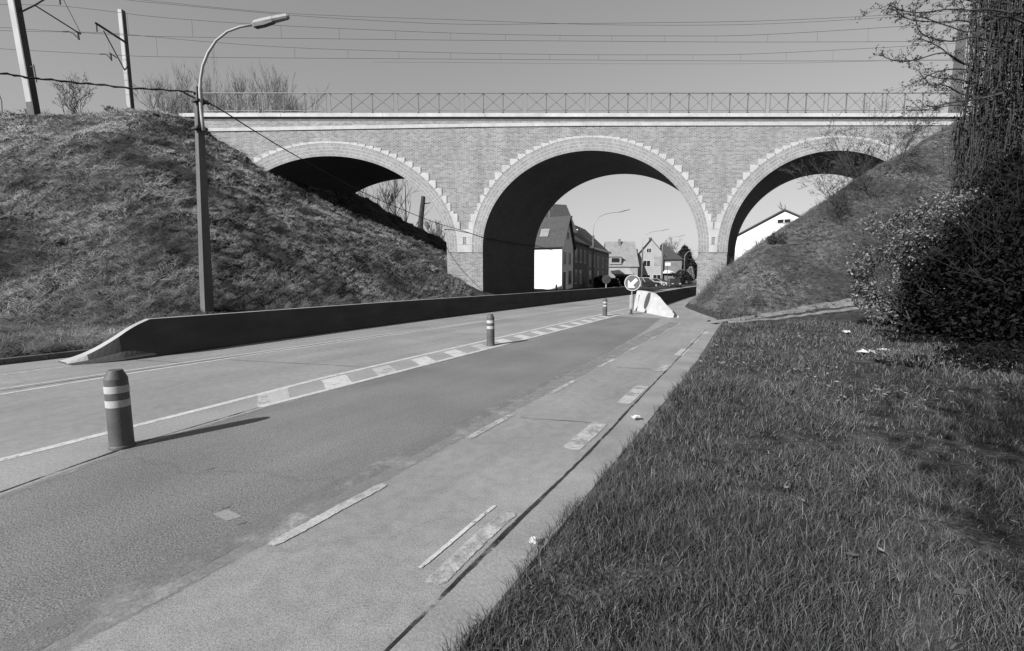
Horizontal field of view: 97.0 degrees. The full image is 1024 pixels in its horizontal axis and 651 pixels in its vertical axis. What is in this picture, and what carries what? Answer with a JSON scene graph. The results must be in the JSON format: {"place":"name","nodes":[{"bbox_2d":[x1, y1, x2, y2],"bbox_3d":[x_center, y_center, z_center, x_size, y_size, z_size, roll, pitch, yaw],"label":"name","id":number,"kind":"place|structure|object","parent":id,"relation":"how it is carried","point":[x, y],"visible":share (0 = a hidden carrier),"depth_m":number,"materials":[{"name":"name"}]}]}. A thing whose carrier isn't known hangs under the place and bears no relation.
{"place":"outdoors","nodes":[
{"label":"outdoors","id":0,"kind":"place"},
{"bbox_2d":[0,111,696,357],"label":"embankment","id":1,"kind":"structure","parent":0,"point":[437,242],"depth_m":21.84,"materials":[{"name":"plant"}]},
{"bbox_2d":[7,0,80,115],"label":"catenary mast","id":2,"kind":"object","parent":1,"relation":"on","point":[16,11],"visible":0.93,"depth_m":31.15,"materials":[{"name":"metal"}]},
{"bbox_2d":[0,4,980,41],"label":"catenary wire","id":3,"kind":"object","parent":2,"relation":"attached to","point":[469,33],"visible":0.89,"depth_m":33.86,"materials":[{"name":"metal"}]},
{"bbox_2d":[0,27,938,41],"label":"contact wire","id":4,"kind":"object","parent":3,"relation":"hanging from","point":[476,40],"visible":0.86,"depth_m":33.93,"materials":[{"name":"metal"}]},
{"bbox_2d":[51,71,96,114],"bbox_3d":[-31.082,-16.189,32.150,3.163,3.462,2.378,0,6,0],"label":"bare bush","id":5,"kind":"object","parent":1,"relation":"on","point":[73,109],"visible":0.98,"depth_m":32.01,"materials":[{"name":"plant"}]},
{"bbox_2d":[132,79,192,112],"bbox_3d":[-24.822,-16.038,32.541,4.090,3.088,2.965,-5,8,-37],"label":"bare bush","id":6,"kind":"object","parent":1,"relation":"on","point":[166,96],"visible":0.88,"depth_m":32.16,"materials":[{"name":"plant"}]},
{"bbox_2d":[138,71,193,115],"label":"bare tree","id":7,"kind":"object","parent":1,"relation":"on","point":[163,102],"visible":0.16,"depth_m":46.81,"materials":[{"name":"grey plant"}]},
{"bbox_2d":[151,59,226,115],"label":"bare tree","id":8,"kind":"object","parent":1,"relation":"on","point":[186,83],"visible":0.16,"depth_m":48.56,"materials":[{"name":"grey plant"}]},
{"bbox_2d":[187,53,256,111],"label":"bare tree","id":9,"kind":"object","parent":1,"relation":"on","point":[206,86],"visible":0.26,"depth_m":46.97,"materials":[{"name":"grey plant"}]},
{"bbox_2d":[183,13,289,313],"bbox_3d":[-8.565,-4.750,14.383,3.452,9.543,0.966,2,6,15],"label":"lamp post","id":10,"kind":"object","parent":1,"relation":"on","point":[205,263],"visible":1,"depth_m":14.53,"materials":[{"name":"metal"}]},
{"bbox_2d":[0,72,194,93],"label":"overhead cable","id":11,"kind":"object","parent":10,"relation":"hanging from","point":[37,78],"visible":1,"depth_m":13.19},
{"bbox_2d":[208,102,552,250],"bbox_3d":[-3.869,-7.949,33.448,4.947,3.269,39.613,3,7,25],"label":"overhead cable","id":12,"kind":"object","parent":10,"relation":"hanging from","point":[351,186],"visible":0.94,"depth_m":25.55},
{"bbox_2d":[204,67,269,112],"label":"bare tree","id":13,"kind":"object","parent":1,"relation":"on","point":[240,87],"visible":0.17,"depth_m":49.06,"materials":[{"name":"grey plant"}]},
{"bbox_2d":[228,64,290,112],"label":"bare tree","id":14,"kind":"object","parent":1,"relation":"on","point":[260,104],"visible":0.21,"depth_m":48.50,"materials":[{"name":"grey plant"}]},
{"bbox_2d":[250,57,317,111],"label":"bare tree","id":15,"kind":"object","parent":1,"relation":"on","point":[270,88],"visible":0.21,"depth_m":48.13,"materials":[{"name":"grey plant"}]},
{"bbox_2d":[272,75,328,111],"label":"bare tree","id":16,"kind":"object","parent":1,"relation":"on","point":[301,99],"visible":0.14,"depth_m":52.20,"materials":[{"name":"grey plant"}]},
{"bbox_2d":[360,179,417,214],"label":"bare tree","id":17,"kind":"object","parent":1,"relation":"on","point":[394,203],"visible":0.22,"depth_m":48.58,"materials":[{"name":"grey plant"}]},
{"bbox_2d":[387,179,432,233],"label":"bare tree","id":18,"kind":"object","parent":1,"relation":"on","point":[405,217],"visible":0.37,"depth_m":50.31,"materials":[{"name":"grey plant"}]},
{"bbox_2d":[418,196,430,228],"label":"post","id":19,"kind":"object","parent":1,"relation":"on","point":[421,213],"visible":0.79,"depth_m":48.81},
{"bbox_2d":[688,112,1015,313],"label":"bank grass","id":20,"kind":"structure","parent":1,"relation":"on","point":[693,301],"depth_m":21.11,"materials":[{"name":"plant"}]},
{"bbox_2d":[0,285,717,650],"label":"road","id":21,"kind":"structure","parent":0,"point":[352,577],"depth_m":3.74,"materials":[{"name":"asphalt"}]},
{"bbox_2d":[0,349,90,364],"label":"kerb","id":22,"kind":"structure","parent":21,"relation":"on","point":[29,358],"depth_m":8.76,"materials":[{"name":"concrete"}]},
{"bbox_2d":[0,321,413,372],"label":"gutter","id":23,"kind":"object","parent":21,"relation":"on","point":[27,365],"visible":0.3,"depth_m":8.27,"materials":[{"name":"concrete"}]},
{"bbox_2d":[0,321,478,388],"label":"road marking","id":24,"kind":"object","parent":21,"relation":"on","point":[210,358],"visible":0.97,"depth_m":8.76,"materials":[{"name":"paint"}]},
{"bbox_2d":[3,316,513,390],"bbox_3d":[-8.614,1.199,3.839,0.287,0.001,38.002,3,7,30],"label":"road joint","id":25,"kind":"object","parent":21,"relation":"on","point":[200,361],"visible":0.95,"depth_m":8.72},
{"bbox_2d":[4,301,581,374],"bbox_3d":[-7.017,0.568,9.789,0.169,0.001,50.001,3,7,29],"label":"road marking","id":26,"kind":"object","parent":21,"relation":"on","point":[267,341],"visible":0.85,"depth_m":12.12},
{"bbox_2d":[0,308,626,460],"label":"road marking","id":27,"kind":"object","parent":21,"relation":"on","point":[105,433],"visible":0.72,"depth_m":5.75,"materials":[{"name":"paint"}]},
{"bbox_2d":[0,309,634,494],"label":"island strip","id":28,"kind":"object","parent":21,"relation":"on","point":[51,462],"visible":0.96,"depth_m":4.73,"materials":[{"name":"concrete"}]},
{"bbox_2d":[103,369,135,450],"bbox_3d":[-3.696,0.780,4.259,0.206,0.740,0.206,0,6,0],"label":"bollard","id":29,"kind":"object","parent":28,"relation":"on","point":[118,409],"visible":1,"depth_m":4.20,"materials":[{"name":"plastic"}]},
{"bbox_2d":[0,407,258,491],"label":"road joint","id":30,"kind":"object","parent":28,"relation":"on","point":[109,453],"visible":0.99,"depth_m":4.08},
{"bbox_2d":[257,388,289,405],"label":"road marking","id":31,"kind":"object","parent":28,"relation":"on","point":[275,396],"visible":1,"depth_m":6.11,"materials":[{"name":"paint"}]},
{"bbox_2d":[0,317,611,497],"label":"road edging","id":32,"kind":"object","parent":28,"relation":"on","point":[70,471],"visible":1,"depth_m":4.17,"materials":[{"name":"concrete"}]},
{"bbox_2d":[321,375,351,388],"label":"road marking","id":33,"kind":"object","parent":28,"relation":"on","point":[336,381],"visible":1,"depth_m":6.99,"materials":[{"name":"paint"}]},
{"bbox_2d":[372,365,396,374],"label":"road marking","id":34,"kind":"object","parent":28,"relation":"on","point":[382,370],"visible":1,"depth_m":7.91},
{"bbox_2d":[411,356,435,364],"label":"road marking","id":35,"kind":"object","parent":28,"relation":"on","point":[423,360],"visible":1,"depth_m":8.76,"materials":[{"name":"paint"}]},
{"bbox_2d":[258,314,621,406],"bbox_3d":[0.936,0.240,12.875,0.142,0.001,16.801,3,7,29],"label":"road marking","id":36,"kind":"object","parent":28,"relation":"on","point":[284,400],"visible":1,"depth_m":7.65,"materials":[{"name":"paint"}]},
{"bbox_2d":[444,349,465,356],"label":"road marking","id":37,"kind":"object","parent":28,"relation":"on","point":[454,352],"visible":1,"depth_m":9.70,"materials":[{"name":"paint"}]},
{"bbox_2d":[472,344,489,349],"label":"road marking","id":38,"kind":"object","parent":28,"relation":"on","point":[480,346],"visible":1,"depth_m":10.54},
{"bbox_2d":[486,314,494,345],"bbox_3d":[-0.505,0.099,10.689,0.206,0.740,0.206,0,6,0],"label":"bollard","id":39,"kind":"object","parent":28,"relation":"on","point":[490,331],"visible":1,"depth_m":10.62,"materials":[{"name":"plastic"}]},
{"bbox_2d":[602,298,606,315],"bbox_3d":[3.874,-0.769,18.884,0.206,0.740,0.206,0,6,0],"label":"bollard","id":40,"kind":"object","parent":28,"relation":"on","point":[604,306],"visible":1,"depth_m":18.81,"materials":[{"name":"plastic"}]},
{"bbox_2d":[1,299,634,394],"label":"road marking","id":41,"kind":"object","parent":21,"relation":"on","point":[248,355],"visible":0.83,"depth_m":8.98,"materials":[{"name":"paint"}]},
{"bbox_2d":[269,483,387,545],"bbox_3d":[-1.221,1.273,3.119,0.110,0.001,0.980,3,7,29],"label":"road marking","id":42,"kind":"object","parent":21,"relation":"on","point":[301,528],"visible":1,"depth_m":3.04,"materials":[{"name":"paint"}]},
{"bbox_2d":[0,316,677,650],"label":"asphalt lane","id":43,"kind":"structure","parent":21,"relation":"attached to","point":[73,544],"depth_m":3.62,"materials":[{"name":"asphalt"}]},
{"bbox_2d":[214,509,240,520],"bbox_3d":[-1.922,1.281,3.061,0.196,0.001,0.091,4,7,32],"label":"road patch","id":44,"kind":"object","parent":43,"relation":"on","point":[227,514],"visible":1,"depth_m":3.06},
{"bbox_2d":[56,287,637,365],"bbox_3d":[2.276,-1.625,26.929,1.187,0.760,42.873,3,7,29],"label":"concrete barrier","id":45,"kind":"object","parent":21,"relation":"on","point":[151,337],"visible":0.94,"depth_m":11.91,"materials":[{"name":"concrete"}]},
{"bbox_2d":[418,505,495,567],"bbox_3d":[-0.314,1.301,2.852,0.040,0.001,0.840,3,7,29],"label":"road marking","id":46,"kind":"object","parent":21,"relation":"on","point":[441,549],"visible":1,"depth_m":2.77,"materials":[{"name":"paint"}]},
{"bbox_2d":[425,510,515,584],"bbox_3d":[-0.216,1.313,2.741,0.139,0.001,0.901,3,7,29],"label":"road marking","id":47,"kind":"object","parent":21,"relation":"on","point":[450,565],"visible":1,"depth_m":2.67,"materials":[{"name":"paint"}]},
{"bbox_2d":[465,414,514,438],"bbox_3d":[-0.225,1.083,4.912,0.109,0.001,0.980,3,7,29],"label":"road marking","id":48,"kind":"object","parent":21,"relation":"on","point":[479,431],"visible":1,"depth_m":4.88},
{"bbox_2d":[384,330,704,650],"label":"road joint","id":49,"kind":"object","parent":21,"relation":"on","point":[503,534],"visible":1,"depth_m":2.86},
{"bbox_2d":[390,324,719,650],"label":"gutter","id":50,"kind":"object","parent":21,"relation":"on","point":[470,590],"visible":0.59,"depth_m":2.77,"materials":[{"name":"concrete"}]},
{"bbox_2d":[549,380,575,392],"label":"road marking","id":51,"kind":"object","parent":21,"relation":"on","point":[562,386],"visible":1,"depth_m":6.64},
{"bbox_2d":[563,422,606,450],"bbox_3d":[0.760,1.114,4.619,0.205,0.001,0.951,3,7,29],"label":"road marking","id":52,"kind":"object","parent":21,"relation":"on","point":[573,442],"visible":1,"depth_m":4.57,"materials":[{"name":"paint"}]},
{"bbox_2d":[466,322,721,650],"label":"kerb","id":53,"kind":"structure","parent":21,"relation":"on","point":[540,577],"depth_m":2.54,"materials":[{"name":"concrete"}]},
{"bbox_2d":[602,275,610,287],"bbox_3d":[8.091,-3.438,38.973,0.760,1.830,0.110,0,6,0],"label":"traffic sign","id":54,"kind":"object","parent":21,"relation":"on","point":[606,279],"visible":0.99,"depth_m":38.86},
{"bbox_2d":[591,209,629,288],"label":"street lamp","id":55,"kind":"object","parent":21,"relation":"on","point":[593,246],"visible":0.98,"depth_m":51.29,"materials":[{"name":"metal"}]},
{"bbox_2d":[624,275,640,313],"bbox_3d":[5.212,-1.342,19.730,0.690,1.715,0.200,0,6,0],"label":"arrow sign","id":56,"kind":"object","parent":21,"relation":"on","point":[632,283],"visible":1,"depth_m":19.61,"materials":[{"name":"metal"}]},
{"bbox_2d":[617,385,648,403],"bbox_3d":[1.669,0.943,6.233,0.210,0.001,1.170,3,7,29],"label":"road marking","id":57,"kind":"object","parent":21,"relation":"on","point":[627,398],"visible":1,"depth_m":6.16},
{"bbox_2d":[639,278,660,285],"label":"parked car","id":58,"kind":"object","parent":21,"relation":"on","point":[648,282],"visible":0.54,"depth_m":75.91,"materials":[{"name":"grey metal"}]},
{"bbox_2d":[641,228,668,286],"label":"street lamp","id":59,"kind":"object","parent":21,"relation":"on","point":[642,255],"visible":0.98,"depth_m":71.19,"materials":[{"name":"metal"}]},
{"bbox_2d":[634,290,678,317],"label":"barrier end block","id":60,"kind":"structure","parent":21,"relation":"on","point":[651,303],"depth_m":20.14,"materials":[{"name":"concrete"}]},
{"bbox_2d":[655,363,671,371],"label":"road marking","id":61,"kind":"object","parent":21,"relation":"on","point":[665,366],"visible":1,"depth_m":8.07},
{"bbox_2d":[635,286,695,310],"bbox_3d":[15.423,-2.920,39.071,0.854,0.780,39.612,3,7,28],"label":"concrete barrier","id":62,"kind":"object","parent":21,"relation":"on","point":[669,296],"visible":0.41,"depth_m":31.57,"materials":[{"name":"concrete"}]},
{"bbox_2d":[667,278,681,287],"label":"car","id":63,"kind":"object","parent":21,"relation":"on","point":[673,282],"visible":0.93,"depth_m":71.85,"materials":[{"name":"grey metal"}]},
{"bbox_2d":[675,349,688,355],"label":"road marking","id":64,"kind":"object","parent":21,"relation":"on","point":[680,352],"visible":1,"depth_m":9.69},
{"bbox_2d":[681,303,718,323],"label":"kerb","id":65,"kind":"structure","parent":21,"relation":"on","point":[697,313],"depth_m":19.59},
{"bbox_2d":[0,0,1023,262],"label":"sky","id":66,"kind":"structure","parent":0,"point":[702,43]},
{"bbox_2d":[131,0,969,24],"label":"feeder wire","id":67,"kind":"object","parent":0,"point":[563,23],"visible":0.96,"depth_m":32.38,"materials":[{"name":"metal"}]},
{"bbox_2d":[434,59,937,63],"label":"return wire","id":68,"kind":"object","parent":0,"point":[579,63],"visible":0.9,"depth_m":40.74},
{"bbox_2d":[436,115,1023,650],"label":"grass verge","id":69,"kind":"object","parent":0,"point":[983,537],"depth_m":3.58,"materials":[{"name":"plant"}]},
{"bbox_2d":[766,229,787,245],"bbox_3d":[12.435,-4.051,21.289,0.986,0.937,1.090,3,7,23],"label":"bush","id":70,"kind":"object","parent":69,"relation":"on","point":[772,239],"visible":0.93,"depth_m":21.16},
{"bbox_2d":[778,144,886,206],"bbox_3d":[15.676,-7.221,22.479,3.577,3.173,4.219,-3,7,-25],"label":"sapling","id":71,"kind":"object","parent":69,"relation":"on","point":[825,183],"visible":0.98,"depth_m":22.91,"materials":[{"name":"plant"}]},
{"bbox_2d":[821,172,853,225],"bbox_3d":[15.747,-6.003,21.980,1.486,2.789,2.500,5,8,40],"label":"sapling","id":72,"kind":"object","parent":69,"relation":"on","point":[836,203],"visible":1,"depth_m":21.78,"materials":[{"name":"plant"}]},
{"bbox_2d":[800,92,911,187],"bbox_3d":[18.126,-9.742,24.370,4.406,5.207,3.685,0,6,0],"label":"sapling","id":73,"kind":"object","parent":69,"relation":"on","point":[835,143],"visible":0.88,"depth_m":23.73,"materials":[{"name":"plant"}]},
{"bbox_2d":[831,142,887,198],"bbox_3d":[17.584,-7.882,22.989,1.841,3.222,3.016,0,6,0],"label":"sapling","id":74,"kind":"object","parent":69,"relation":"on","point":[858,167],"visible":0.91,"depth_m":23.04,"materials":[{"name":"plant"}]},
{"bbox_2d":[699,316,1020,594],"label":"fallen leaves","id":75,"kind":"object","parent":69,"relation":"on","point":[961,591],"visible":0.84,"depth_m":5.72,"materials":[{"name":"plant"}]},
{"bbox_2d":[835,206,943,328],"bbox_3d":[11.093,-1.582,12.900,2.904,3.627,3.484,0,6,0],"label":"leafy shrub","id":76,"kind":"object","parent":69,"relation":"on","point":[871,295],"visible":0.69,"depth_m":12.98,"materials":[{"name":"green plant"}]},
{"bbox_2d":[879,120,938,159],"bbox_3d":[22.932,-10.769,26.622,2.693,2.507,2.369,0,6,0],"label":"sapling","id":77,"kind":"object","parent":69,"relation":"on","point":[899,134],"visible":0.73,"depth_m":26.55,"materials":[{"name":"plant"}]},
{"bbox_2d":[868,99,959,176],"bbox_3d":[20.900,-9.768,23.835,3.460,3.908,2.900,3,7,29],"label":"sapling","id":78,"kind":"object","parent":69,"relation":"on","point":[911,139],"visible":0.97,"depth_m":23.87,"materials":[{"name":"plant"}]},
{"bbox_2d":[866,183,978,289],"bbox_3d":[11.671,-1.864,12.378,3.739,4.284,3.352,3,7,25],"label":"leafy shrub","id":79,"kind":"object","parent":69,"relation":"on","point":[903,216],"visible":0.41,"depth_m":12.62,"materials":[{"name":"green plant"}]},
{"bbox_2d":[871,252,994,334],"bbox_3d":[10.232,-0.719,11.343,2.118,2.211,2.402,0,6,0],"label":"leafy shrub","id":80,"kind":"object","parent":69,"relation":"on","point":[888,291],"visible":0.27,"depth_m":11.50,"materials":[{"name":"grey plant"}]},
{"bbox_2d":[886,266,981,332],"bbox_3d":[11.017,-0.676,11.429,2.595,2.178,3.181,0,6,0],"label":"dark shrub","id":81,"kind":"object","parent":69,"relation":"on","point":[891,318],"visible":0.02,"depth_m":12.34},
{"bbox_2d":[855,0,1023,214],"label":"ivy tree","id":82,"kind":"object","parent":69,"relation":"on","point":[1001,26],"visible":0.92,"depth_m":14.12,"materials":[{"name":"plant"}]},
{"bbox_2d":[874,164,1009,288],"bbox_3d":[13.514,-2.275,13.664,4.011,4.871,3.977,0,6,0],"label":"leafy shrub","id":83,"kind":"object","parent":69,"relation":"on","point":[962,195],"visible":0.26,"depth_m":13.40,"materials":[{"name":"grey plant"}]},
{"bbox_2d":[870,318,1023,385],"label":"undergrowth","id":84,"kind":"object","parent":69,"relation":"on","point":[967,350],"visible":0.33,"depth_m":8.19,"materials":[{"name":"plant"}]},
{"bbox_2d":[886,205,1023,346],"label":"dark shrub","id":85,"kind":"object","parent":69,"relation":"on","point":[929,266],"visible":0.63,"depth_m":10.14,"materials":[{"name":"plant"}]},
{"bbox_2d":[948,24,967,112],"bbox_3d":[33.138,-18.237,33.767,0.600,7.760,0.400,0,6,0],"label":"catenary mast","id":86,"kind":"object","parent":69,"relation":"on","point":[958,46],"visible":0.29,"depth_m":33.58,"materials":[{"name":"metal"}]},
{"bbox_2d":[895,164,1023,346],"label":"dark shrub","id":87,"kind":"object","parent":69,"relation":"on","point":[1005,210],"visible":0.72,"depth_m":9.40,"materials":[{"name":"plant"}]},
{"bbox_2d":[909,120,1023,249],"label":"dark shrub","id":88,"kind":"object","parent":69,"relation":"on","point":[1016,158],"visible":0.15,"depth_m":13.49,"materials":[{"name":"plant"}]},
{"bbox_2d":[707,297,883,322],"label":"path","id":89,"kind":"structure","parent":0,"point":[846,303],"depth_m":17.44,"materials":[{"name":"concrete"}]},
{"label":"ground","id":90,"kind":"structure","parent":0,"visible":0},
{"bbox_2d":[0,104,470,357],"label":"straw grass","id":91,"kind":"structure","parent":90,"relation":"on","point":[39,336],"depth_m":19.64,"materials":[{"name":"plant"}]},
{"bbox_2d":[94,9,134,109],"bbox_3d":[-32.388,-21.348,37.032,0.986,9.250,2.212,-1,6,0],"label":"catenary mast","id":92,"kind":"object","parent":91,"relation":"on","point":[123,39],"visible":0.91,"depth_m":37.67,"materials":[{"name":"metal"}]},
{"bbox_2d":[0,30,966,60],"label":"catenary wire","id":93,"kind":"object","parent":92,"relation":"attached to","point":[450,53],"visible":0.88,"depth_m":36.09,"materials":[{"name":"metal"}]},
{"bbox_2d":[10,49,966,60],"bbox_3d":[1.131,-21.690,36.117,90.493,1.193,0.028,0,6,0],"label":"contact wire","id":94,"kind":"object","parent":93,"relation":"hanging from","point":[489,59],"visible":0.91,"depth_m":36.16,"materials":[{"name":"metal"}]},
{"bbox_2d":[146,0,968,24],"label":"feeder wire","id":95,"kind":"object","parent":92,"relation":"attached to","point":[528,22],"visible":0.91,"depth_m":37.52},
{"bbox_2d":[358,187,393,209],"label":"bare tree","id":96,"kind":"object","parent":90,"relation":"on","point":[362,195],"visible":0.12,"depth_m":59.07,"materials":[{"name":"grey plant"}]},
{"bbox_2d":[368,179,402,217],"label":"bare tree","id":97,"kind":"object","parent":90,"relation":"on","point":[391,197],"visible":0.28,"depth_m":59.42,"materials":[{"name":"grey plant"}]},
{"bbox_2d":[426,220,442,237],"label":"bare tree","id":98,"kind":"object","parent":90,"relation":"on","point":[439,228],"visible":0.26,"depth_m":58.17,"materials":[{"name":"grey plant"}]},
{"bbox_2d":[424,220,444,240],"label":"bare tree","id":99,"kind":"object","parent":90,"relation":"on","point":[427,226],"visible":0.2,"depth_m":67.98,"materials":[{"name":"grey plant"}]},
{"bbox_2d":[534,216,575,288],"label":"white house","id":100,"kind":"structure","parent":90,"relation":"on","point":[553,268],"depth_m":57.68,"materials":[{"name":"paint"}]},
{"bbox_2d":[545,204,577,233],"bbox_3d":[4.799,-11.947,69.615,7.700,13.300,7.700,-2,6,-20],"label":"house roof","id":101,"kind":"structure","parent":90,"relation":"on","point":[556,210],"depth_m":68.70,"materials":[{"name":"tile"}]},
{"bbox_2d":[179,92,968,295],"bbox_3d":[5.831,-9.216,37.111,59.345,15.714,8.090,0,6,0],"label":"railway viaduct","id":102,"kind":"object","parent":90,"relation":"on","point":[513,177],"visible":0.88,"depth_m":32.85,"materials":[{"name":"brick"}]},
{"bbox_2d":[573,234,589,287],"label":"brick house","id":103,"kind":"structure","parent":90,"relation":"on","point":[580,266],"depth_m":65.42,"materials":[{"name":"brick"}]},
{"bbox_2d":[571,216,611,286],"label":"brick house","id":104,"kind":"structure","parent":90,"relation":"on","point":[601,259],"depth_m":77.53,"materials":[{"name":"brick"}]},
{"bbox_2d":[589,275,613,287],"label":"garden bush","id":105,"kind":"object","parent":90,"relation":"on","point":[597,281],"visible":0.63,"depth_m":66.90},
{"bbox_2d":[600,277,619,286],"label":"garden bush","id":106,"kind":"object","parent":90,"relation":"on","point":[615,281],"visible":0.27,"depth_m":68.93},
{"bbox_2d":[604,239,638,277],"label":"building","id":107,"kind":"structure","parent":90,"relation":"on","point":[623,258],"depth_m":99.62,"materials":[{"name":"paint"}]},
{"bbox_2d":[636,237,683,281],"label":"gable house","id":108,"kind":"structure","parent":90,"relation":"on","point":[652,254],"depth_m":102.19,"materials":[{"name":"paint"}]},
{"bbox_2d":[674,270,685,283],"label":"trimmed bush","id":109,"kind":"object","parent":90,"relation":"on","point":[682,278],"visible":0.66,"depth_m":99.01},
{"bbox_2d":[677,245,696,282],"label":"conifer tree","id":110,"kind":"object","parent":90,"relation":"on","point":[689,259],"visible":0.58,"depth_m":121.82,"materials":[{"name":"plant"}]},
{"bbox_2d":[686,266,694,282],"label":"trimmed bush","id":111,"kind":"object","parent":90,"relation":"on","point":[690,278],"visible":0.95,"depth_m":111.28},
{"bbox_2d":[735,209,800,259],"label":"white house","id":112,"kind":"structure","parent":90,"relation":"on","point":[745,238],"depth_m":59.18,"materials":[{"name":"paint"}]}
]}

